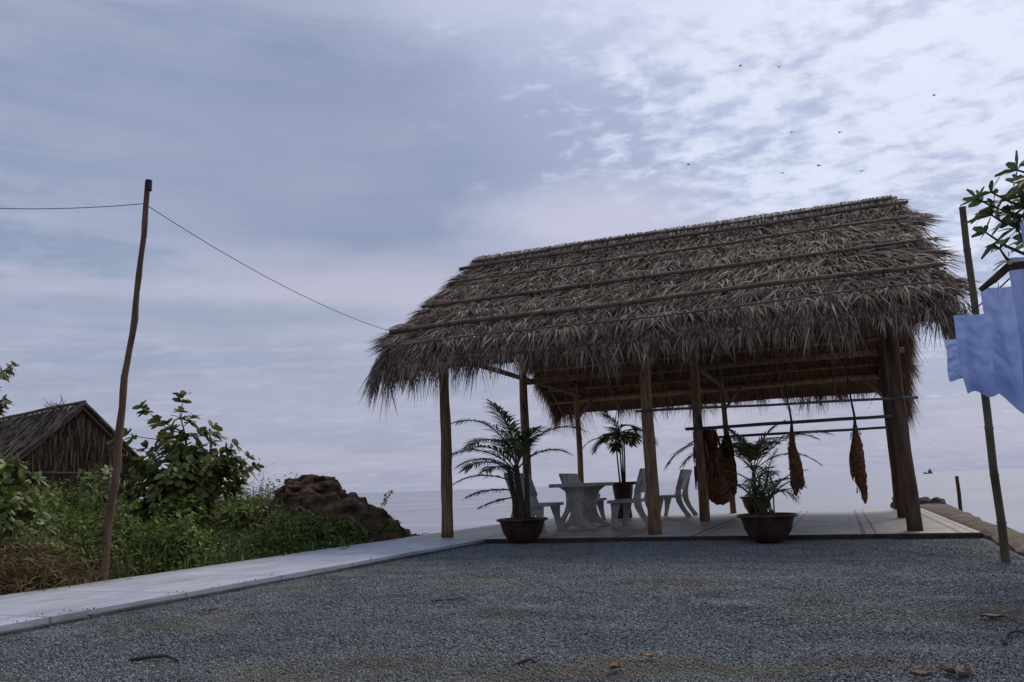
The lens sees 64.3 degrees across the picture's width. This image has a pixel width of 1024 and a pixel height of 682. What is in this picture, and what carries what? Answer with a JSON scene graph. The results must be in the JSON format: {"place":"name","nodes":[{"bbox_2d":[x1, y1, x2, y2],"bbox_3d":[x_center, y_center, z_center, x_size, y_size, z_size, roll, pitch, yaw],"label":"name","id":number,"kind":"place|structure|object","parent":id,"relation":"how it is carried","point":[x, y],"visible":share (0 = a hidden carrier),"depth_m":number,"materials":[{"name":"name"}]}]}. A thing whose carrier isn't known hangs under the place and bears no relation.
{"place":"outdoors","nodes":[
{"label":"outdoors","id":0,"kind":"place"},
{"bbox_2d":[0,484,418,594],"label":"soil bank","id":1,"kind":"structure","parent":0,"point":[162,570],"depth_m":8.95,"materials":[{"name":"green plant"}]},
{"bbox_2d":[0,360,19,453],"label":"broad leaf tree","id":2,"kind":"object","parent":1,"relation":"on","point":[5,377],"visible":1,"depth_m":17.87,"materials":[{"name":"green plant"}]},
{"bbox_2d":[0,447,64,554],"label":"broad leaf shrub","id":3,"kind":"object","parent":1,"relation":"on","point":[8,480],"visible":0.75,"depth_m":8.60,"materials":[{"name":"green plant"}]},
{"bbox_2d":[6,487,65,528],"bbox_3d":[-6.886,2.517,11.324,1.120,0.956,1.283,-11,-14,41],"label":"bushy shrub","id":4,"kind":"object","parent":1,"relation":"on","point":[43,498],"visible":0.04,"depth_m":11.40,"materials":[{"name":"green plant"}]},
{"bbox_2d":[0,516,130,594],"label":"dry bush","id":5,"kind":"object","parent":1,"relation":"on","point":[18,571],"visible":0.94,"depth_m":7.36,"materials":[{"name":"brown plant"}]},
{"bbox_2d":[0,397,145,501],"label":"leaf hut","id":6,"kind":"object","parent":1,"relation":"on","point":[61,441],"visible":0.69,"depth_m":24.04,"materials":[{"name":"brown plant"}]},
{"bbox_2d":[44,463,139,514],"bbox_3d":[-7.666,2.902,15.076,1.791,1.322,1.622,-2,-10,0],"label":"dark shrub","id":7,"kind":"object","parent":1,"relation":"on","point":[93,475],"visible":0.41,"depth_m":14.82,"materials":[{"name":"green plant"}]},
{"bbox_2d":[97,179,151,581],"bbox_3d":[-3.836,0.355,8.094,0.365,4.095,0.097,-2,-10,0],"label":"utility pole","id":8,"kind":"object","parent":1,"relation":"on","point":[112,497],"visible":0.96,"depth_m":8.02,"materials":[{"name":"brown wood"}]},
{"bbox_2d":[0,203,142,208],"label":"cable","id":9,"kind":"object","parent":8,"relation":"attached to","point":[66,208],"visible":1,"depth_m":8.81,"materials":[{"name":"rubber"}]},
{"bbox_2d":[150,207,385,329],"bbox_3d":[-2.892,-0.784,10.807,0.008,0.433,5.244,-6,-11,19],"label":"cable","id":10,"kind":"object","parent":8,"relation":"attached to","point":[256,271],"visible":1,"depth_m":9.93,"materials":[{"name":"rubber"}]},
{"bbox_2d":[148,493,214,530],"bbox_3d":[-5.093,2.720,12.371,0.967,0.795,0.902,-10,-13,37],"label":"bushy shrub","id":11,"kind":"object","parent":1,"relation":"on","point":[171,508],"visible":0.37,"depth_m":12.28,"materials":[{"name":"green plant"}]},
{"bbox_2d":[106,390,263,524],"bbox_3d":[-5.406,1.962,13.437,2.086,2.326,1.905,7,-14,-41],"label":"almond tree","id":12,"kind":"object","parent":1,"relation":"on","point":[202,473],"visible":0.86,"depth_m":13.30,"materials":[{"name":"green plant"}]},
{"bbox_2d":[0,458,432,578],"bbox_3d":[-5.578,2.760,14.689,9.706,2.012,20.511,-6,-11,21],"label":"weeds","id":13,"kind":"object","parent":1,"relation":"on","point":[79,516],"visible":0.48,"depth_m":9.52,"materials":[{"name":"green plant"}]},
{"bbox_2d":[214,502,267,532],"bbox_3d":[-4.210,2.813,12.634,0.790,0.640,0.772,5,-12,-34],"label":"bushy shrub","id":14,"kind":"object","parent":1,"relation":"on","point":[238,511],"visible":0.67,"depth_m":12.54,"materials":[{"name":"green plant"}]},
{"bbox_2d":[258,474,410,542],"bbox_3d":[-3.395,2.872,13.479,3.564,1.329,2.795,-2,-10,0],"label":"laterite mound","id":15,"kind":"object","parent":1,"relation":"on","point":[315,494],"visible":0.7,"depth_m":12.99,"materials":[{"name":"brown stone"}]},
{"bbox_2d":[378,490,394,508],"bbox_3d":[-2.238,2.933,14.193,0.391,0.664,0.190,-7,-11,25],"label":"weed sprig","id":16,"kind":"object","parent":15,"relation":"on","point":[386,499],"visible":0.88,"depth_m":14.20,"materials":[{"name":"plant"}]},
{"bbox_2d":[0,539,483,631],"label":"path","id":17,"kind":"structure","parent":0,"point":[50,604],"depth_m":7.29,"materials":[{"name":"grey concrete"}]},
{"bbox_2d":[0,542,483,636],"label":"path kerb","id":18,"kind":"structure","parent":17,"relation":"on","point":[93,616],"depth_m":6.39,"materials":[{"name":"grey concrete"}]},
{"bbox_2d":[391,515,610,542],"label":"terrace","id":19,"kind":"structure","parent":0,"point":[487,532],"depth_m":13.38,"materials":[{"name":"tile"}]},
{"bbox_2d":[0,538,1023,681],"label":"gravel ground","id":20,"kind":"structure","parent":0,"point":[554,606],"depth_m":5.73,"materials":[{"name":"grey gravel"}]},
{"bbox_2d":[129,654,178,661],"bbox_3d":[-1.766,1.571,4.042,0.268,0.036,0.047,-4,-10,9],"label":"twig","id":21,"kind":"object","parent":20,"relation":"on","point":[143,657],"visible":1,"depth_m":4.05,"materials":[{"name":"brown wood"}]},
{"bbox_2d":[203,607,217,610],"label":"dry leaf","id":22,"kind":"object","parent":20,"relation":"on","point":[209,609],"visible":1,"depth_m":5.66,"materials":[{"name":"brown plant"}]},
{"bbox_2d":[423,598,468,602],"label":"twig","id":23,"kind":"object","parent":20,"relation":"on","point":[446,599],"visible":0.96,"depth_m":5.75,"materials":[{"name":"brown wood"}]},
{"bbox_2d":[446,399,590,542],"bbox_3d":[0.043,1.866,11.972,1.962,2.108,1.672,1,-11,-19],"label":"potted palm","id":24,"kind":"object","parent":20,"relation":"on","point":[522,525],"visible":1,"depth_m":11.75,"materials":[{"name":"plant"}]},
{"bbox_2d":[511,657,536,665],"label":"twig","id":25,"kind":"object","parent":20,"relation":"on","point":[523,661],"visible":0.96,"depth_m":3.63,"materials":[{"name":"brown wood"}]},
{"bbox_2d":[609,661,622,668],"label":"dry leaf","id":26,"kind":"object","parent":20,"relation":"on","point":[615,665],"visible":1,"depth_m":3.43,"materials":[{"name":"brown plant"}]},
{"bbox_2d":[639,653,656,656],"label":"dry leaf","id":27,"kind":"object","parent":20,"relation":"on","point":[649,654],"visible":1,"depth_m":3.65,"materials":[{"name":"brown plant"}]},
{"bbox_2d":[486,533,981,543],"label":"kerb","id":28,"kind":"structure","parent":20,"relation":"on","point":[846,537],"depth_m":10.46,"materials":[{"name":"grey concrete"}]},
{"bbox_2d":[714,448,808,542],"bbox_3d":[3.105,1.907,10.132,1.163,1.151,0.878,-9,-12,34],"label":"potted palm","id":29,"kind":"object","parent":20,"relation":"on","point":[771,525],"visible":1,"depth_m":9.93,"materials":[{"name":"plant"}]},
{"bbox_2d":[909,669,931,676],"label":"dry leaf","id":30,"kind":"object","parent":20,"relation":"on","point":[920,673],"visible":1,"depth_m":3.10,"materials":[{"name":"brown plant"}]},
{"bbox_2d":[938,663,955,672],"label":"dry leaf","id":31,"kind":"object","parent":20,"relation":"on","point":[946,668],"visible":0.97,"depth_m":3.15,"materials":[{"name":"brown plant"}]},
{"bbox_2d":[954,665,973,676],"bbox_3d":[1.716,1.254,3.094,0.104,0.033,0.058,5,-12,-34],"label":"dry leaf","id":32,"kind":"object","parent":20,"relation":"on","point":[962,671],"visible":1,"depth_m":3.10,"materials":[{"name":"brown plant"}]},
{"bbox_2d":[959,206,1009,562],"bbox_3d":[4.182,0.366,7.238,0.133,3.253,0.081,-2,-10,0],"label":"bamboo stake","id":33,"kind":"object","parent":20,"relation":"on","point":[1001,522],"visible":0.67,"depth_m":7.13,"materials":[{"name":"brown wood"}]},
{"bbox_2d":[979,613,1002,618],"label":"dry leaf","id":34,"kind":"object","parent":20,"relation":"on","point":[991,616],"visible":1,"depth_m":4.28,"materials":[{"name":"brown plant"}]},
{"bbox_2d":[959,150,1023,291],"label":"mango tree","id":35,"kind":"object","parent":20,"relation":"on","point":[1014,220],"visible":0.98,"depth_m":5.62,"materials":[{"name":"green plant"}]},
{"bbox_2d":[972,278,1009,310],"bbox_3d":[3.215,-0.957,4.509,0.011,0.433,6.093,-5,-11,17],"label":"washing line","id":36,"kind":"object","parent":35,"relation":"attached to","point":[1007,280],"visible":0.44,"depth_m":6.39,"materials":[{"name":"fabric"}]},
{"bbox_2d":[945,334,962,381],"bbox_3d":[4.029,0.124,7.071,0.477,0.436,0.145,-8,-11,28],"label":"hanging cloth","id":37,"kind":"object","parent":36,"relation":"hanging from","point":[954,369],"visible":0.24,"depth_m":7.17,"materials":[{"name":"blue fabric"}]},
{"bbox_2d":[954,309,998,396],"bbox_3d":[3.933,0.078,6.719,0.456,0.763,0.156,-8,-11,28],"label":"hanging cloth","id":38,"kind":"object","parent":36,"relation":"hanging from","point":[975,360],"visible":0.61,"depth_m":6.79,"materials":[{"name":"blue fabric"}]},
{"bbox_2d":[980,282,1023,413],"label":"hanging cloth","id":39,"kind":"object","parent":36,"relation":"hanging from","point":[1000,317],"visible":0.88,"depth_m":6.22,"materials":[{"name":"blue fabric"}]},
{"bbox_2d":[1009,251,1023,391],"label":"hanging cloth","id":40,"kind":"object","parent":36,"relation":"hanging from","point":[1017,280],"visible":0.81,"depth_m":5.71,"materials":[{"name":"blue fabric"}]},
{"bbox_2d":[1020,223,1023,246],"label":"hanging cloth","id":41,"kind":"object","parent":36,"relation":"hanging from","point":[1022,228],"visible":1,"depth_m":5.19,"materials":[{"name":"blue fabric"}]},
{"bbox_2d":[985,615,1016,622],"bbox_3d":[2.571,1.452,4.287,0.018,0.033,0.230,-1,-10,-8],"label":"twig","id":42,"kind":"object","parent":20,"relation":"on","point":[1006,616],"visible":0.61,"depth_m":4.23,"materials":[{"name":"brown wood"}]},
{"bbox_2d":[1002,628,1023,645],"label":"twig","id":43,"kind":"object","parent":20,"relation":"on","point":[1006,634],"visible":0.98,"depth_m":3.81,"materials":[{"name":"brown wood"}]},
{"bbox_2d":[0,0,1023,500],"label":"sky","id":44,"kind":"structure","parent":0,"point":[354,156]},
{"bbox_2d":[221,469,1023,534],"bbox_3d":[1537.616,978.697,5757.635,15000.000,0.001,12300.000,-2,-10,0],"label":"sea","id":45,"kind":"structure","parent":0,"point":[419,512],"depth_m":74.75,"materials":[{"name":"grey liquid"}]},
{"bbox_2d":[955,476,962,510],"bbox_3d":[9.184,3.653,16.652,0.096,1.770,0.149,-6,-11,22],"label":"mooring stake","id":46,"kind":"object","parent":45,"relation":"in","point":[959,498],"visible":0.37,"depth_m":16.70,"materials":[{"name":"brown wood"}]},
{"bbox_2d":[920,503,1023,555],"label":"sea wall","id":47,"kind":"structure","parent":45,"relation":"in","point":[988,530],"depth_m":10.51,"materials":[{"name":"concrete"}]},
{"bbox_2d":[919,497,929,503],"bbox_3d":[9.123,3.598,18.014,0.500,0.314,0.367,-2,-10,0],"label":"rock","id":48,"kind":"object","parent":47,"relation":"on","point":[924,500],"visible":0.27,"depth_m":17.94,"materials":[{"name":"grey stone"}]},
{"bbox_2d":[930,497,946,503],"bbox_3d":[9.168,3.522,17.579,0.355,0.317,0.362,-9,-12,32],"label":"rock","id":49,"kind":"object","parent":47,"relation":"on","point":[938,500],"visible":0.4,"depth_m":17.51,"materials":[{"name":"grey stone"}]},
{"bbox_2d":[486,508,980,539],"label":"terrace","id":50,"kind":"structure","parent":0,"point":[857,522],"depth_m":12.46,"materials":[{"name":"tile"}]},
{"bbox_2d":[503,473,563,531],"bbox_3d":[0.344,2.677,13.578,0.720,0.967,1.150,-6,-11,21],"label":"concrete bench","id":51,"kind":"object","parent":50,"relation":"on","point":[536,508],"visible":0.45,"depth_m":13.77,"materials":[{"name":"grey concrete"}]},
{"bbox_2d":[549,482,613,529],"bbox_3d":[1.228,2.815,13.974,0.730,0.750,1.480,-6,-11,21],"label":"concrete table","id":52,"kind":"object","parent":50,"relation":"on","point":[575,492],"visible":0.99,"depth_m":13.55,"materials":[{"name":"grey concrete"}]},
{"bbox_2d":[559,473,606,522],"bbox_3d":[1.401,3.137,16.360,0.720,0.967,1.150,-6,-11,21],"label":"concrete bench","id":53,"kind":"object","parent":50,"relation":"on","point":[566,478],"visible":0.51,"depth_m":16.34,"materials":[{"name":"grey concrete"}]},
{"bbox_2d":[580,413,658,517],"bbox_3d":[2.326,2.638,17.358,1.444,2.214,1.465,7,-14,-42],"label":"potted palm","id":54,"kind":"object","parent":50,"relation":"on","point":[622,488],"visible":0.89,"depth_m":17.18,"materials":[{"name":"plant"}]},
{"bbox_2d":[607,468,662,526],"bbox_3d":[2.128,2.698,14.066,0.720,0.967,1.150,-6,-11,21],"label":"concrete bench","id":55,"kind":"object","parent":50,"relation":"on","point":[637,500],"visible":0.66,"depth_m":13.67,"materials":[{"name":"grey concrete"}]},
{"bbox_2d":[356,195,983,537],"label":"thatched pavilion","id":56,"kind":"structure","parent":50,"relation":"on","point":[698,318],"depth_m":12.70,"materials":[{"name":"plant"}]},
{"bbox_2d":[692,414,737,504],"bbox_3d":[4.126,2.357,16.235,0.564,1.779,3.528,-6,-11,21],"label":"hammock","id":57,"kind":"object","parent":56,"relation":"hanging from","point":[719,464],"visible":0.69,"depth_m":15.03,"materials":[{"name":"fabric"}]},
{"bbox_2d":[782,363,804,495],"bbox_3d":[4.836,1.529,14.072,0.256,2.353,0.153,-6,-11,21],"label":"hammock","id":58,"kind":"object","parent":56,"relation":"hanging from","point":[795,462],"visible":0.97,"depth_m":13.95,"materials":[{"name":"fabric"}]},
{"bbox_2d":[843,358,868,503],"bbox_3d":[5.746,1.485,13.710,0.259,2.461,0.176,-6,-11,21],"label":"hammock","id":59,"kind":"object","parent":56,"relation":"hanging from","point":[857,465],"visible":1,"depth_m":13.59,"materials":[{"name":"fabric"}]},
{"bbox_2d":[660,469,697,516],"bbox_3d":[3.404,3.171,16.964,0.720,0.967,1.150,-6,-11,21],"label":"concrete bench","id":60,"kind":"object","parent":50,"relation":"on","point":[683,481],"visible":0.85,"depth_m":16.81,"materials":[{"name":"grey concrete"}]},
{"bbox_2d":[664,420,834,512],"bbox_3d":[4.989,2.655,17.185,1.996,1.923,3.265,7,-14,-41],"label":"potted palm","id":61,"kind":"object","parent":50,"relation":"on","point":[748,450],"visible":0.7,"depth_m":16.98,"materials":[{"name":"plant"}]}
]}

